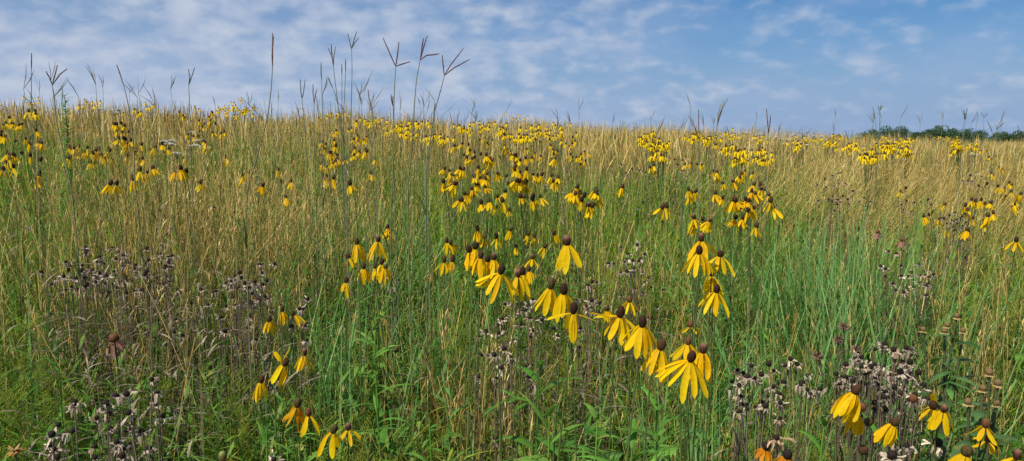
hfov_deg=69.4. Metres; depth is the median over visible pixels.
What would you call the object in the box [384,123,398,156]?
yellow coneflower
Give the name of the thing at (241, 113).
yellow coneflower
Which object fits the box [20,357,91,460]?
leafy plant
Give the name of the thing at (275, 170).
thin grass stalk
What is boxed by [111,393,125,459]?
withered coneflower
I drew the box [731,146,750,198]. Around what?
yellow coneflower
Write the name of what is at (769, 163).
yellow coneflower
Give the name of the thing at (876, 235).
pink coneflower
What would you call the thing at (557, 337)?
withered coneflower
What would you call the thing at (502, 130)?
yellow coneflower
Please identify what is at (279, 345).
withered coneflower
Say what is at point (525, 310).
withered coneflower
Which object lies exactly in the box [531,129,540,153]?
yellow coneflower
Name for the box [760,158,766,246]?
yellow coneflower
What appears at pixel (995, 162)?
thin grass stalk
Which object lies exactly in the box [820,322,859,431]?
seed head stalk
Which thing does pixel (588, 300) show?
withered coneflower
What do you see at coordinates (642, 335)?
yellow coneflower
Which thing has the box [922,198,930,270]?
withered coneflower
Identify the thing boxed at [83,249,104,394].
withered coneflower
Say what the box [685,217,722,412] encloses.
yellow coneflower
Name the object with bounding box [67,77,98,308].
thin grass stalk
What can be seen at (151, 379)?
withered coneflower
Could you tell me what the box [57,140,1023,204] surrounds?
ground
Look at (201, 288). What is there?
withered coneflower
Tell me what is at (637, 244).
withered coneflower
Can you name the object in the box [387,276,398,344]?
withered coneflower
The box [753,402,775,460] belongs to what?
withered coneflower
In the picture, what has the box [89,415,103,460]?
withered coneflower
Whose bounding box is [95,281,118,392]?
withered coneflower
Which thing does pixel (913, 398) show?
yellow coneflower
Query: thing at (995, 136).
thin grass stalk
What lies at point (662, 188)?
thin grass stalk
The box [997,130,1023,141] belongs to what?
distant tree
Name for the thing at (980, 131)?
distant tree
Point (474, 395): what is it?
withered coneflower
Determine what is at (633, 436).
leafy plant
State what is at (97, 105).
yellow coneflower
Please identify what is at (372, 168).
thin grass stalk
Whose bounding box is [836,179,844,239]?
withered coneflower
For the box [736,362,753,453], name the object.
withered coneflower
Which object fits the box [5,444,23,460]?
spent flower plant
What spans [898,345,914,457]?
withered coneflower
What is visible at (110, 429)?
withered coneflower
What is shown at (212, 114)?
yellow coneflower
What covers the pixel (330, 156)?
yellow coneflower
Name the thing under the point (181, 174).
yellow coneflower
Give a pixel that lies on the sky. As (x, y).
(799, 61)
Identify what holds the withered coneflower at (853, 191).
on the ground at (676, 170)
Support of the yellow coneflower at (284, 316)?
on the ground at (676, 170)
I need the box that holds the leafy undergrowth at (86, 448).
[0,120,1023,460]
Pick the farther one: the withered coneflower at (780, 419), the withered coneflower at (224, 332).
the withered coneflower at (224, 332)
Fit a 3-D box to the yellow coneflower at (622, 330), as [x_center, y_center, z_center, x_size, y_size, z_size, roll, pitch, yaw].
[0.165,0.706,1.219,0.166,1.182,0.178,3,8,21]
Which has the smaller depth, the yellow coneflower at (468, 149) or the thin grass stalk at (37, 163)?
the thin grass stalk at (37, 163)
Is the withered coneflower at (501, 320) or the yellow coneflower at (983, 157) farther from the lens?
the yellow coneflower at (983, 157)
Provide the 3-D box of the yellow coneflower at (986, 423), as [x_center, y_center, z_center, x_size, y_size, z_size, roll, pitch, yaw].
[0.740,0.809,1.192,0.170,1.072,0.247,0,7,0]
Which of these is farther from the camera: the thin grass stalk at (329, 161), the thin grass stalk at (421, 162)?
the thin grass stalk at (421, 162)
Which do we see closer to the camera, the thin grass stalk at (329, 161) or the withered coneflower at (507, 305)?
the withered coneflower at (507, 305)
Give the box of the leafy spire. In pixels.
[56,93,83,226]
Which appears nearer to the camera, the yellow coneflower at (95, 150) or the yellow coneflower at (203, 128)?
the yellow coneflower at (95, 150)
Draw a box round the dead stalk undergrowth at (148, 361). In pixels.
[0,155,1023,460]
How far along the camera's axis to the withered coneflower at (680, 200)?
4.85 m
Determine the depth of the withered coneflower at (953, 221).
3.46 m
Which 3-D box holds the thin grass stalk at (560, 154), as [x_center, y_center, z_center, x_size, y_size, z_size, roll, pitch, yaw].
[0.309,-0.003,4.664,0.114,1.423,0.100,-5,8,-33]
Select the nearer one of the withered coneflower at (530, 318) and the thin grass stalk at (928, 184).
the withered coneflower at (530, 318)
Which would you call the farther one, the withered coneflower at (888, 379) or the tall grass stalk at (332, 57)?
the tall grass stalk at (332, 57)
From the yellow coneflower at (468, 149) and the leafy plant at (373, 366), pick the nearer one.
the leafy plant at (373, 366)
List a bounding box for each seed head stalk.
[812,344,871,459]
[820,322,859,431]
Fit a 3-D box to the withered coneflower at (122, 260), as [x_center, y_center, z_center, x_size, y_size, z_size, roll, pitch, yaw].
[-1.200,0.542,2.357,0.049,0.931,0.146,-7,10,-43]
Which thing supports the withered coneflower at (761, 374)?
on the ground at (676, 170)
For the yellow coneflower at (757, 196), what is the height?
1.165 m
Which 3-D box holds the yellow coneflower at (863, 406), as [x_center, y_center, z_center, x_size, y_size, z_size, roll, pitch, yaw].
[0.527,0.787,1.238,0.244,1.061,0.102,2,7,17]
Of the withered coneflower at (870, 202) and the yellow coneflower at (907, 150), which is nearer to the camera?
the withered coneflower at (870, 202)
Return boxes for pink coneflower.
[106,333,129,451]
[871,229,882,346]
[895,237,907,345]
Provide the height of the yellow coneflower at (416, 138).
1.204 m
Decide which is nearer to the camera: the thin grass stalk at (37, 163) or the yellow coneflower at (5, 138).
the thin grass stalk at (37, 163)
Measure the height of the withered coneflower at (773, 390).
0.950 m
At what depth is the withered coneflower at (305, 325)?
1.82 m
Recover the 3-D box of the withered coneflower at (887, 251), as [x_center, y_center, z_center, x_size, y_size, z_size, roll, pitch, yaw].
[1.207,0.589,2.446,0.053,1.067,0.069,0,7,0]
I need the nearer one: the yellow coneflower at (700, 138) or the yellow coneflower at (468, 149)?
the yellow coneflower at (468, 149)
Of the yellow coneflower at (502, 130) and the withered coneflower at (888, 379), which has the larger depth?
the yellow coneflower at (502, 130)
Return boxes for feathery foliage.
[0,238,1023,460]
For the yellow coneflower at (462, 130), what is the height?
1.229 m
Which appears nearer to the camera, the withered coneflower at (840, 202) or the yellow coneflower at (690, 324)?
the yellow coneflower at (690, 324)
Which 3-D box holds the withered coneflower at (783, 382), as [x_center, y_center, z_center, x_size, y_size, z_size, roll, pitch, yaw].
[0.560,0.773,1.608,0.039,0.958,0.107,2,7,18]
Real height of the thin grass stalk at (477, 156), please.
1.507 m
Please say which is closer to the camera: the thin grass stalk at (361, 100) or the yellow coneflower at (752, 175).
the thin grass stalk at (361, 100)
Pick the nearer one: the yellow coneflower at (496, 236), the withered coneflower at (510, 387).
the withered coneflower at (510, 387)
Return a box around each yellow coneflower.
[0,129,16,241]
[0,132,14,233]
[0,150,29,233]
[0,163,26,343]
[2,115,27,192]
[13,122,31,238]
[14,151,49,230]
[22,95,40,111]
[23,108,48,207]
[23,128,42,179]
[27,140,46,239]
[30,170,45,314]
[38,155,45,254]
[56,155,94,263]
[66,144,86,222]
[76,145,95,224]
[81,99,97,147]
[87,158,105,244]
[89,146,111,268]
[93,100,102,147]
[99,147,123,266]
[100,179,141,349]
[111,121,130,206]
[111,135,137,223]
[120,123,132,198]
[121,146,142,251]
[123,154,148,241]
[130,165,164,317]
[132,108,143,154]
[139,142,162,212]
[143,102,154,136]
[143,164,168,275]
[149,145,161,208]
[159,141,174,205]
[169,164,216,337]
[178,111,187,156]
[185,129,201,172]
[194,105,211,136]
[195,179,220,339]
[198,119,211,180]
[201,140,209,192]
[207,122,227,184]
[211,111,216,172]
[215,107,230,132]
[216,132,235,205]
[218,451,232,460]
[222,105,228,138]
[224,154,245,269]
[225,102,237,132]
[236,108,246,129]
[238,168,259,275]
[242,107,248,128]
[247,105,258,129]
[252,315,277,455]
[252,375,269,460]
[255,181,282,334]
[259,310,315,451]
[269,349,289,460]
[272,167,301,272]
[275,194,303,316]
[277,305,334,450]
[280,178,299,255]
[282,397,303,460]
[294,348,314,460]
[300,408,320,455]
[317,424,339,460]
[318,138,337,216]
[319,161,331,230]
[320,143,339,228]
[320,174,335,263]
[321,276,381,427]
[325,113,337,138]
[328,153,356,253]
[331,128,348,167]
[337,235,386,451]
[339,180,384,406]
[339,422,360,460]
[347,119,360,180]
[350,137,369,218]
[356,135,368,193]
[357,258,416,453]
[362,149,392,242]
[363,119,369,171]
[366,224,403,340]
[367,169,375,222]
[368,122,374,145]
[373,117,386,154]
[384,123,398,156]
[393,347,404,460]
[397,125,404,161]
[399,128,413,175]
[400,120,416,164]
[410,132,428,183]
[414,120,431,162]
[426,133,441,176]
[430,254,455,394]
[432,237,464,371]
[434,133,443,165]
[434,178,476,363]
[437,133,456,176]
[438,166,462,246]
[439,241,490,460]
[443,165,465,287]
[449,142,475,242]
[452,124,466,165]
[452,196,471,365]
[458,225,486,322]
[459,153,479,274]
[459,186,481,305]
[468,122,483,167]
[471,173,482,297]
[471,196,500,349]
[472,164,486,259]
[474,197,512,351]
[475,264,518,460]
[477,152,495,240]
[478,137,489,199]
[479,171,503,296]
[482,121,496,169]
[483,152,494,254]
[483,252,515,460]
[484,185,491,275]
[485,166,522,304]
[489,205,499,252]
[490,233,509,364]
[492,132,506,185]
[495,188,510,292]
[496,122,508,167]
[497,126,508,177]
[500,138,516,174]
[500,243,532,364]
[501,265,548,443]
[502,193,540,344]
[503,226,521,307]
[504,147,512,184]
[504,164,520,261]
[506,206,513,270]
[508,127,522,154]
[508,153,530,245]
[510,266,530,460]
[512,169,530,299]
[518,133,532,168]
[518,178,534,297]
[523,138,540,205]
[523,166,548,300]
[523,231,537,299]
[524,193,558,325]
[524,254,553,368]
[525,124,541,151]
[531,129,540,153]
[531,277,556,458]
[536,148,554,218]
[538,124,548,165]
[538,243,560,355]
[544,129,557,167]
[546,173,563,307]
[547,302,597,460]
[548,144,559,199]
[548,153,573,208]
[549,155,576,277]
[552,122,556,176]
[552,230,561,317]
[552,283,576,460]
[554,129,564,177]
[555,235,626,460]
[558,125,571,181]
[559,139,563,160]
[560,135,577,209]
[563,196,594,411]
[565,183,583,324]
[575,152,586,212]
[576,187,610,394]
[579,306,627,449]
[582,150,590,198]
[589,306,634,459]
[592,184,636,348]
[605,296,638,460]
[620,314,668,458]
[623,315,657,460]
[637,136,653,182]
[638,321,701,459]
[639,339,667,460]
[641,133,649,171]
[641,202,674,382]
[642,141,656,198]
[646,163,656,234]
[648,131,662,167]
[648,150,659,233]
[651,233,716,460]
[654,141,669,181]
[655,149,668,218]
[655,350,707,460]
[657,140,671,184]
[666,186,700,340]
[669,337,699,460]
[676,213,716,398]
[677,250,734,460]
[680,190,725,337]
[681,162,695,251]
[682,135,691,189]
[685,133,700,185]
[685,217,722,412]
[689,343,710,460]
[693,133,704,184]
[696,163,705,213]
[697,268,729,460]
[700,169,720,233]
[701,138,712,177]
[705,135,713,184]
[709,135,720,157]
[712,143,734,204]
[714,171,744,288]
[717,195,746,396]
[719,222,760,369]
[722,143,732,183]
[722,198,770,371]
[726,132,735,171]
[728,181,764,332]
[729,157,738,194]
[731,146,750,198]
[737,156,756,194]
[743,169,754,237]
[748,187,773,287]
[749,146,764,188]
[754,135,762,150]
[754,156,775,205]
[757,196,782,386]
[758,153,770,189]
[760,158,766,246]
[761,148,774,181]
[784,140,803,184]
[793,135,799,168]
[799,136,807,165]
[799,137,822,166]
[823,140,831,155]
[829,133,835,157]
[830,140,838,169]
[830,384,863,460]
[834,144,848,178]
[845,143,858,172]
[849,402,865,460]
[856,149,874,209]
[856,152,878,240]
[857,146,873,165]
[858,445,868,460]
[860,417,872,457]
[872,417,899,460]
[875,151,888,195]
[876,140,886,174]
[879,142,892,185]
[889,139,912,168]
[890,146,896,172]
[895,145,914,189]
[895,185,908,250]
[898,141,906,166]
[900,394,917,458]
[919,393,953,460]
[922,213,941,280]
[927,226,949,320]
[929,202,946,278]
[947,143,954,160]
[947,202,977,303]
[948,445,973,460]
[949,149,959,176]
[955,143,961,188]
[958,226,979,324]
[960,142,973,185]
[966,210,997,309]
[966,418,999,460]
[967,197,986,304]
[969,142,978,163]
[970,182,1003,259]
[974,200,1003,309]
[977,147,989,193]
[987,166,1005,205]
[990,180,1016,249]
[991,237,1023,448]
[996,201,1018,289]
[999,449,1021,460]
[1009,191,1023,294]
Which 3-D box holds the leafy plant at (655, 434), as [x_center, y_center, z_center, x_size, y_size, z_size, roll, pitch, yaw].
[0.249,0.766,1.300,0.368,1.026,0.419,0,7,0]
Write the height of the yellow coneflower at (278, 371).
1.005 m
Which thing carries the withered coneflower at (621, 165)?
on the ground at (676, 170)
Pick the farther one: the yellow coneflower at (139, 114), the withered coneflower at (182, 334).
the yellow coneflower at (139, 114)
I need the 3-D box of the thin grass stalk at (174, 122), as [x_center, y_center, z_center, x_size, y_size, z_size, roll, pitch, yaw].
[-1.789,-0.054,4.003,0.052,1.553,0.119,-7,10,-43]
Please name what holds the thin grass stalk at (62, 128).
on the ground at (676, 170)
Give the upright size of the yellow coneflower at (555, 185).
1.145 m
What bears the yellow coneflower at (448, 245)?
on the ground at (676, 170)
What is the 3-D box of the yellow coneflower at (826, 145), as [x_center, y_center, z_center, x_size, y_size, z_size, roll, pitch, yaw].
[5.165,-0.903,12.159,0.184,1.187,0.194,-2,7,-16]
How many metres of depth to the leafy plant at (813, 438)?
1.20 m
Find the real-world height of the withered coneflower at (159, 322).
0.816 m
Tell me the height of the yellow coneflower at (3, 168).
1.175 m
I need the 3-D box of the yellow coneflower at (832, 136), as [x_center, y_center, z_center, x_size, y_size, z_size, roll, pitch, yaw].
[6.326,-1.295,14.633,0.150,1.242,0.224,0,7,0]
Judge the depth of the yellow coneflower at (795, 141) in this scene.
12.44 m
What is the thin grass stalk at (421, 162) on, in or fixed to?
on the ground at (676, 170)
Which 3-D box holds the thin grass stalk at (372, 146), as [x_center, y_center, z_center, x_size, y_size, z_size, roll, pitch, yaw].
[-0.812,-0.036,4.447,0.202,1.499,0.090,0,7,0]
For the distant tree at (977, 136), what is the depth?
560.25 m
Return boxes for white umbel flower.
[159,140,168,202]
[164,142,176,212]
[167,139,175,189]
[189,144,199,204]
[194,139,202,176]
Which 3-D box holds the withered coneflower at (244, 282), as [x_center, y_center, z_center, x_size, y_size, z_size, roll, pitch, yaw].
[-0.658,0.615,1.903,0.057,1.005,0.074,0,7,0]
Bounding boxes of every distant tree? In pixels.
[855,129,881,141]
[869,125,903,140]
[890,126,921,140]
[906,132,923,141]
[920,128,934,141]
[921,124,957,140]
[935,128,970,141]
[958,128,987,141]
[972,129,991,140]
[989,132,1011,141]
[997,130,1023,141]
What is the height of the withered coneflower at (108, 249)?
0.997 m
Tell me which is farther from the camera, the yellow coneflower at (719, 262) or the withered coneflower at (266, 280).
the withered coneflower at (266, 280)
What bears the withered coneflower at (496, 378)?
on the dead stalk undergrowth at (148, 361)
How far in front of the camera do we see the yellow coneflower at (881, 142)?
12.06 m
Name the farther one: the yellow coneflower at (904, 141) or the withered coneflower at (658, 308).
the yellow coneflower at (904, 141)
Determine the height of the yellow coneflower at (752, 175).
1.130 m
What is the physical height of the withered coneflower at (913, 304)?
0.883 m
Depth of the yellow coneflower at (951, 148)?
15.18 m
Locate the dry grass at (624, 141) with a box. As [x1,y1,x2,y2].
[0,93,1023,460]
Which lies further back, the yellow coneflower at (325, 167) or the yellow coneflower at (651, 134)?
the yellow coneflower at (651, 134)
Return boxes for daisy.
[268,449,284,460]
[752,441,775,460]
[767,434,795,460]
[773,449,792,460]
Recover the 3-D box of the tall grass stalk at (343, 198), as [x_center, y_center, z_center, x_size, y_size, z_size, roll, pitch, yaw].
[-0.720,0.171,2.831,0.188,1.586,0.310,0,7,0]
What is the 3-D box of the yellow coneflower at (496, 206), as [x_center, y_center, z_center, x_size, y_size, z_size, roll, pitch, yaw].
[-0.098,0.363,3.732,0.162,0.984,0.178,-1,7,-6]
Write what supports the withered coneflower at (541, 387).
on the ground at (676, 170)
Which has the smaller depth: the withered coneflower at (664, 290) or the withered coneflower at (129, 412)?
the withered coneflower at (129, 412)
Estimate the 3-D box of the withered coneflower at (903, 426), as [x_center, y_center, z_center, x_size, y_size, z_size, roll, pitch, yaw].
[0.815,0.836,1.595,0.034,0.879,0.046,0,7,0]
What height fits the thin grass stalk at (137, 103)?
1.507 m
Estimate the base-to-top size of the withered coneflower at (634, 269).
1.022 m
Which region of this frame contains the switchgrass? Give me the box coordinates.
[1,175,1023,460]
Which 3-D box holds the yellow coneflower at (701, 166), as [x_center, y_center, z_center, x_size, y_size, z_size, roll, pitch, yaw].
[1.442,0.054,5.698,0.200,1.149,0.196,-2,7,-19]
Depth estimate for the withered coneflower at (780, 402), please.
1.37 m
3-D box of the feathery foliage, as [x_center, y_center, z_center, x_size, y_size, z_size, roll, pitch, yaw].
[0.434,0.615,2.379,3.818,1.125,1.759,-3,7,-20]
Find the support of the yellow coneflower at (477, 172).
on the ground at (676, 170)
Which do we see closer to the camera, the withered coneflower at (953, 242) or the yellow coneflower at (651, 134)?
the withered coneflower at (953, 242)
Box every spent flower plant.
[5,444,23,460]
[896,313,980,460]
[948,368,1023,460]
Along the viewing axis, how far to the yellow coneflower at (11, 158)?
3.76 m
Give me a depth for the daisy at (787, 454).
1.04 m
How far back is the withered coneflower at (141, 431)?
1.15 m
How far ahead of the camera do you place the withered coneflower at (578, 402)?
2.01 m
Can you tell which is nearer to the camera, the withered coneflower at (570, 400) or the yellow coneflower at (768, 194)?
the withered coneflower at (570, 400)
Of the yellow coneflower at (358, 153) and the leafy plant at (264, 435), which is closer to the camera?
the leafy plant at (264, 435)
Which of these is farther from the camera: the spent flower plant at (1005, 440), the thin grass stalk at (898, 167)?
the thin grass stalk at (898, 167)
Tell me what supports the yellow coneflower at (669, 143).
on the ground at (676, 170)
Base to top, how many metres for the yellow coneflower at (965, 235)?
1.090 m
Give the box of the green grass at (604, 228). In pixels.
[0,110,1023,460]
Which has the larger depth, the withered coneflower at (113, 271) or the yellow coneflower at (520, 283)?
the withered coneflower at (113, 271)
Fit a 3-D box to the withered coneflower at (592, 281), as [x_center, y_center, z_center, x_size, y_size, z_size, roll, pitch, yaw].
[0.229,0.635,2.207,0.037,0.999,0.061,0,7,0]
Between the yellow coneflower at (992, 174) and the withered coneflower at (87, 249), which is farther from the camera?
the yellow coneflower at (992, 174)
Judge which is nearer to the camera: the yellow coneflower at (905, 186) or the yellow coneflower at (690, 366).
the yellow coneflower at (690, 366)
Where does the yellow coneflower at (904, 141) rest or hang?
on the ground at (676, 170)
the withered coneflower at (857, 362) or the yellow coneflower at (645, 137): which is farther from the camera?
the yellow coneflower at (645, 137)
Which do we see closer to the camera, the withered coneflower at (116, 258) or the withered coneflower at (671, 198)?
the withered coneflower at (116, 258)
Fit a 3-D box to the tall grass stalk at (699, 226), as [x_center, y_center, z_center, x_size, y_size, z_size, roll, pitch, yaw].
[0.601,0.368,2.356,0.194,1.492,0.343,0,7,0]
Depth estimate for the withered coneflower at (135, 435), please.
1.32 m
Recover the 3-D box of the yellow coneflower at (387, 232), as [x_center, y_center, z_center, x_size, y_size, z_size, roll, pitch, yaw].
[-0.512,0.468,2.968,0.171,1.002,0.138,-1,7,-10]
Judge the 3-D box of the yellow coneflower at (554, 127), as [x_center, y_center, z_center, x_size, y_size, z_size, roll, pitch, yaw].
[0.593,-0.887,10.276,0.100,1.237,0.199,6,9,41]
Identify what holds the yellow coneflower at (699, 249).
on the ground at (676, 170)
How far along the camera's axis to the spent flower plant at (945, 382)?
1.78 m
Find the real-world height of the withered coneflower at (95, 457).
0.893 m
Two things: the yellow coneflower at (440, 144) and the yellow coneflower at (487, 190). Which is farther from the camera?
the yellow coneflower at (440, 144)
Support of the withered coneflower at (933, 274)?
on the ground at (676, 170)
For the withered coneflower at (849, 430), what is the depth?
1.61 m
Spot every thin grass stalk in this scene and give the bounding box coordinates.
[21,89,46,309]
[23,69,56,323]
[36,82,53,247]
[48,62,86,238]
[52,81,80,262]
[61,86,87,268]
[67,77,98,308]
[86,66,115,303]
[100,78,109,212]
[119,80,137,240]
[138,78,164,302]
[139,85,161,250]
[149,97,157,228]
[170,77,183,218]
[243,99,263,241]
[243,101,264,220]
[246,92,264,247]
[254,104,260,209]
[271,104,284,266]
[278,93,278,187]
[295,103,298,215]
[316,98,337,238]
[322,75,339,263]
[334,98,346,266]
[343,73,371,316]
[354,82,377,323]
[363,99,378,231]
[366,100,373,268]
[369,87,383,303]
[399,92,408,271]
[402,109,422,285]
[417,97,424,239]
[420,91,431,275]
[421,96,434,319]
[427,91,434,173]
[430,109,448,232]
[442,107,451,227]
[450,112,454,249]
[463,116,478,284]
[471,99,483,233]
[471,102,475,203]
[474,111,479,226]
[504,102,515,275]
[515,122,517,231]
[553,118,564,277]
[557,117,566,223]
[564,111,570,215]
[574,98,583,284]
[600,116,613,201]
[643,113,653,215]
[656,116,684,307]
[667,116,689,306]
[676,117,693,283]
[685,92,690,245]
[687,114,703,249]
[706,132,719,208]
[708,130,711,276]
[774,125,780,222]
[778,128,801,242]
[792,133,803,217]
[802,126,811,258]
[832,108,835,194]
[868,114,874,229]
[891,107,906,248]
[920,130,932,236]
[934,112,943,203]
[979,121,992,267]
[983,117,1001,249]
[994,121,1005,192]
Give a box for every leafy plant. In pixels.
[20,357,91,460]
[256,413,288,460]
[266,433,328,460]
[330,295,416,457]
[347,339,415,460]
[347,383,409,460]
[405,411,442,460]
[433,360,466,460]
[481,360,605,460]
[514,389,582,460]
[574,403,620,460]
[577,417,660,460]
[617,383,700,460]
[799,417,827,460]
[861,412,898,457]
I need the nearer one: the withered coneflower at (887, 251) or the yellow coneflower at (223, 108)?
the withered coneflower at (887, 251)
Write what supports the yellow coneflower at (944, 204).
on the ground at (676, 170)
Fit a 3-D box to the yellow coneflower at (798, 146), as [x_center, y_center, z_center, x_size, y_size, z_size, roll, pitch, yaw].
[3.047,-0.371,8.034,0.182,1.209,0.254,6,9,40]
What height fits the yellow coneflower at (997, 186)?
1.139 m
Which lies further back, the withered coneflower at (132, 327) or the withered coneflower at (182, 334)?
the withered coneflower at (132, 327)
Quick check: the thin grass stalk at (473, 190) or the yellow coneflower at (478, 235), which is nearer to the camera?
the yellow coneflower at (478, 235)
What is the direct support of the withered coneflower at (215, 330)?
on the ground at (676, 170)
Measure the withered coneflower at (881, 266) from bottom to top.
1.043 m
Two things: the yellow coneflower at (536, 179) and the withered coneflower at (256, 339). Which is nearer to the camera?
the withered coneflower at (256, 339)
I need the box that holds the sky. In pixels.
[0,0,1023,139]
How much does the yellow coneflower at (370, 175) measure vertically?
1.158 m
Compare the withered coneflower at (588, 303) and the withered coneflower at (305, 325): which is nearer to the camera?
the withered coneflower at (305, 325)
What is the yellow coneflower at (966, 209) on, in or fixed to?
on the ground at (676, 170)
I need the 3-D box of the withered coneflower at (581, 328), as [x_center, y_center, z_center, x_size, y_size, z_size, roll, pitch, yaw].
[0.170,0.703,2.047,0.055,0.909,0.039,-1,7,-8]
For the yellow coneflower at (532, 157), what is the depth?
6.57 m
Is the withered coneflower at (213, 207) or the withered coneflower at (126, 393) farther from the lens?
the withered coneflower at (213, 207)
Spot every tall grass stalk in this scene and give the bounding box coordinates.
[20,53,55,360]
[45,65,124,429]
[89,65,157,431]
[158,67,202,365]
[230,33,310,433]
[289,79,314,313]
[292,45,373,370]
[300,86,338,348]
[301,78,376,373]
[309,64,370,357]
[310,31,368,341]
[328,65,347,323]
[343,59,357,297]
[354,38,444,445]
[356,94,401,438]
[368,90,405,378]
[371,36,454,448]
[389,48,469,442]
[409,103,463,439]
[673,98,729,346]
[690,109,711,427]
[751,109,806,437]
[862,107,898,230]
[871,106,882,225]
[942,108,967,277]
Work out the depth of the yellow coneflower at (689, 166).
5.56 m
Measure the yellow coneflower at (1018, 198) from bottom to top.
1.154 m
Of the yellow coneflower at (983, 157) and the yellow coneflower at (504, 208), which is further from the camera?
the yellow coneflower at (983, 157)
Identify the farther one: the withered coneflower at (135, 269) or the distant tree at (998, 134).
the distant tree at (998, 134)
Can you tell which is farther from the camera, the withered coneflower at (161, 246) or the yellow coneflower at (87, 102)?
the yellow coneflower at (87, 102)
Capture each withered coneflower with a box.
[37,270,66,385]
[39,446,66,460]
[43,422,64,460]
[43,441,69,460]
[46,312,59,396]
[53,263,88,396]
[57,274,80,419]
[58,260,83,443]
[62,428,80,460]
[63,311,80,398]
[65,405,80,452]
[68,399,85,460]
[72,278,94,407]
[79,246,106,388]
[80,264,96,391]
[82,268,102,424]
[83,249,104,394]
[83,287,101,445]
[88,443,97,457]
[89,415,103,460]
[92,271,117,425]
[92,455,103,460]
[93,246,118,409]
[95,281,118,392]
[98,396,115,460]
[101,410,117,460]
[101,426,116,460]
[103,262,120,374]
[103,438,127,460]
[111,251,130,385]
[111,269,124,436]
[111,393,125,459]
[114,432,142,460]
[116,451,130,460]
[118,255,140,373]
[120,388,137,454]
[121,408,136,460]
[122,277,141,407]
[122,416,142,460]
[127,261,147,427]
[127,304,139,415]
[127,424,151,460]
[129,315,146,412]
[133,262,155,383]
[135,286,158,380]
[138,269,161,410]
[138,276,161,373]
[140,445,156,457]
[142,247,159,410]
[145,246,165,389]
[145,258,169,433]
[148,376,159,460]
[150,401,163,460]
[153,413,172,460]
[154,307,175,399]
[154,390,166,460]
[156,227,172,316]
[158,256,179,446]
[158,275,185,446]
[159,243,178,435]
[161,254,178,390]
[162,275,184,391]
[163,330,202,405]
[165,349,174,421]
[172,317,179,428]
[172,330,189,443]
[176,212,189,245]
[184,289,201,459]
[186,291,207,379]
[189,319,205,459]
[196,329,221,395]
[197,285,222,401]
[202,288,215,431]
[204,303,212,448]
[210,206,221,307]
[211,290,226,429]
[214,304,241,452]
[214,314,252,425]
[217,334,226,406]
[220,327,249,459]
[222,275,250,442]
[227,283,244,415]
[231,270,252,443]
[232,302,260,417]
[241,278,264,445]
[244,297,275,422]
[244,324,259,449]
[249,289,263,399]
[251,278,271,402]
[251,337,264,426]
[256,262,271,425]
[256,282,277,425]
[257,262,294,402]
[277,303,283,409]
[285,324,296,428]
[289,307,304,410]
[296,296,313,401]
[300,323,315,437]
[301,338,315,443]
[371,279,400,373]
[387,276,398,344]
[389,287,395,385]
[471,375,474,430]
[474,335,480,424]
[474,373,481,460]
[476,352,487,460]
[480,329,505,460]
[487,344,510,460]
[488,314,509,419]
[488,377,501,460]
[493,313,518,424]
[495,355,515,460]
[502,338,516,454]
[503,299,518,425]
[503,340,522,420]
[505,359,518,457]
[512,323,537,437]
[513,304,533,435]
[516,308,541,452]
[516,317,547,454]
[517,364,533,439]
[525,297,544,449]
[529,385,534,452]
[541,356,542,426]
[545,183,564,240]
[546,326,558,423]
[552,333,560,434]
[564,326,584,458]
[568,312,577,457]
[572,345,583,455]
[573,298,598,449]
[575,299,592,442]
[580,283,591,453]
[583,286,590,361]
[585,279,595,445]
[591,281,601,404]
[591,301,603,439]
[605,294,626,413]
[606,262,623,388]
[610,166,638,252]
[611,262,632,457]
[615,246,632,378]
[618,164,642,246]
[621,257,644,424]
[622,258,643,418]
[625,276,651,362]
[631,240,646,409]
[641,270,652,386]
[643,305,660,415]
[650,286,652,313]
[659,289,666,382]
[666,156,678,269]
[674,176,687,258]
[677,159,682,271]
[678,170,684,261]
[723,374,760,460]
[730,366,745,460]
[732,377,747,460]
[733,393,750,460]
[733,402,746,460]
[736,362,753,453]
[743,399,765,460]
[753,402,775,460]
[757,371,768,460]
[758,361,779,460]
[759,383,780,449]
[772,400,788,456]
[773,379,788,453]
[773,416,785,458]
[777,363,789,459]
[787,356,803,460]
[794,380,817,460]
[800,386,827,460]
[801,373,812,460]
[816,200,837,273]
[822,172,840,277]
[825,195,840,262]
[830,361,861,460]
[833,374,852,460]
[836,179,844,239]
[836,199,850,269]
[836,378,855,451]
[841,190,859,270]
[846,376,874,456]
[848,357,877,460]
[853,349,867,460]
[855,362,879,460]
[855,369,877,460]
[860,400,890,460]
[861,368,884,460]
[862,201,872,251]
[865,373,885,460]
[868,346,903,460]
[869,264,891,406]
[870,382,908,459]
[874,336,901,460]
[875,274,888,390]
[876,250,891,395]
[878,358,911,460]
[879,444,908,460]
[882,406,900,458]
[883,371,906,449]
[884,372,908,451]
[886,252,899,353]
[886,358,921,459]
[888,281,916,371]
[895,264,916,382]
[895,351,913,458]
[895,443,916,460]
[896,396,930,460]
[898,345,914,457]
[899,200,917,273]
[899,424,913,455]
[901,349,917,445]
[902,209,912,269]
[902,282,923,359]
[902,374,921,460]
[906,376,930,460]
[912,263,927,351]
[912,283,932,381]
[913,274,932,358]
[917,263,931,348]
[917,273,936,355]
[921,437,942,456]
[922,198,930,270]
[923,292,939,367]
[930,204,958,316]
[941,211,957,301]
[946,222,959,307]
[949,215,964,300]
[953,212,968,300]
[957,180,981,299]
[964,172,983,279]
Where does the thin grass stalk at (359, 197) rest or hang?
on the ground at (676, 170)
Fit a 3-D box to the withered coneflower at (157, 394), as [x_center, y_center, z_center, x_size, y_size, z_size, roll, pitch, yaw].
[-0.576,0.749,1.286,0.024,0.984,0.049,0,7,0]
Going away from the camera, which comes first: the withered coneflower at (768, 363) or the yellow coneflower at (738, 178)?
the withered coneflower at (768, 363)

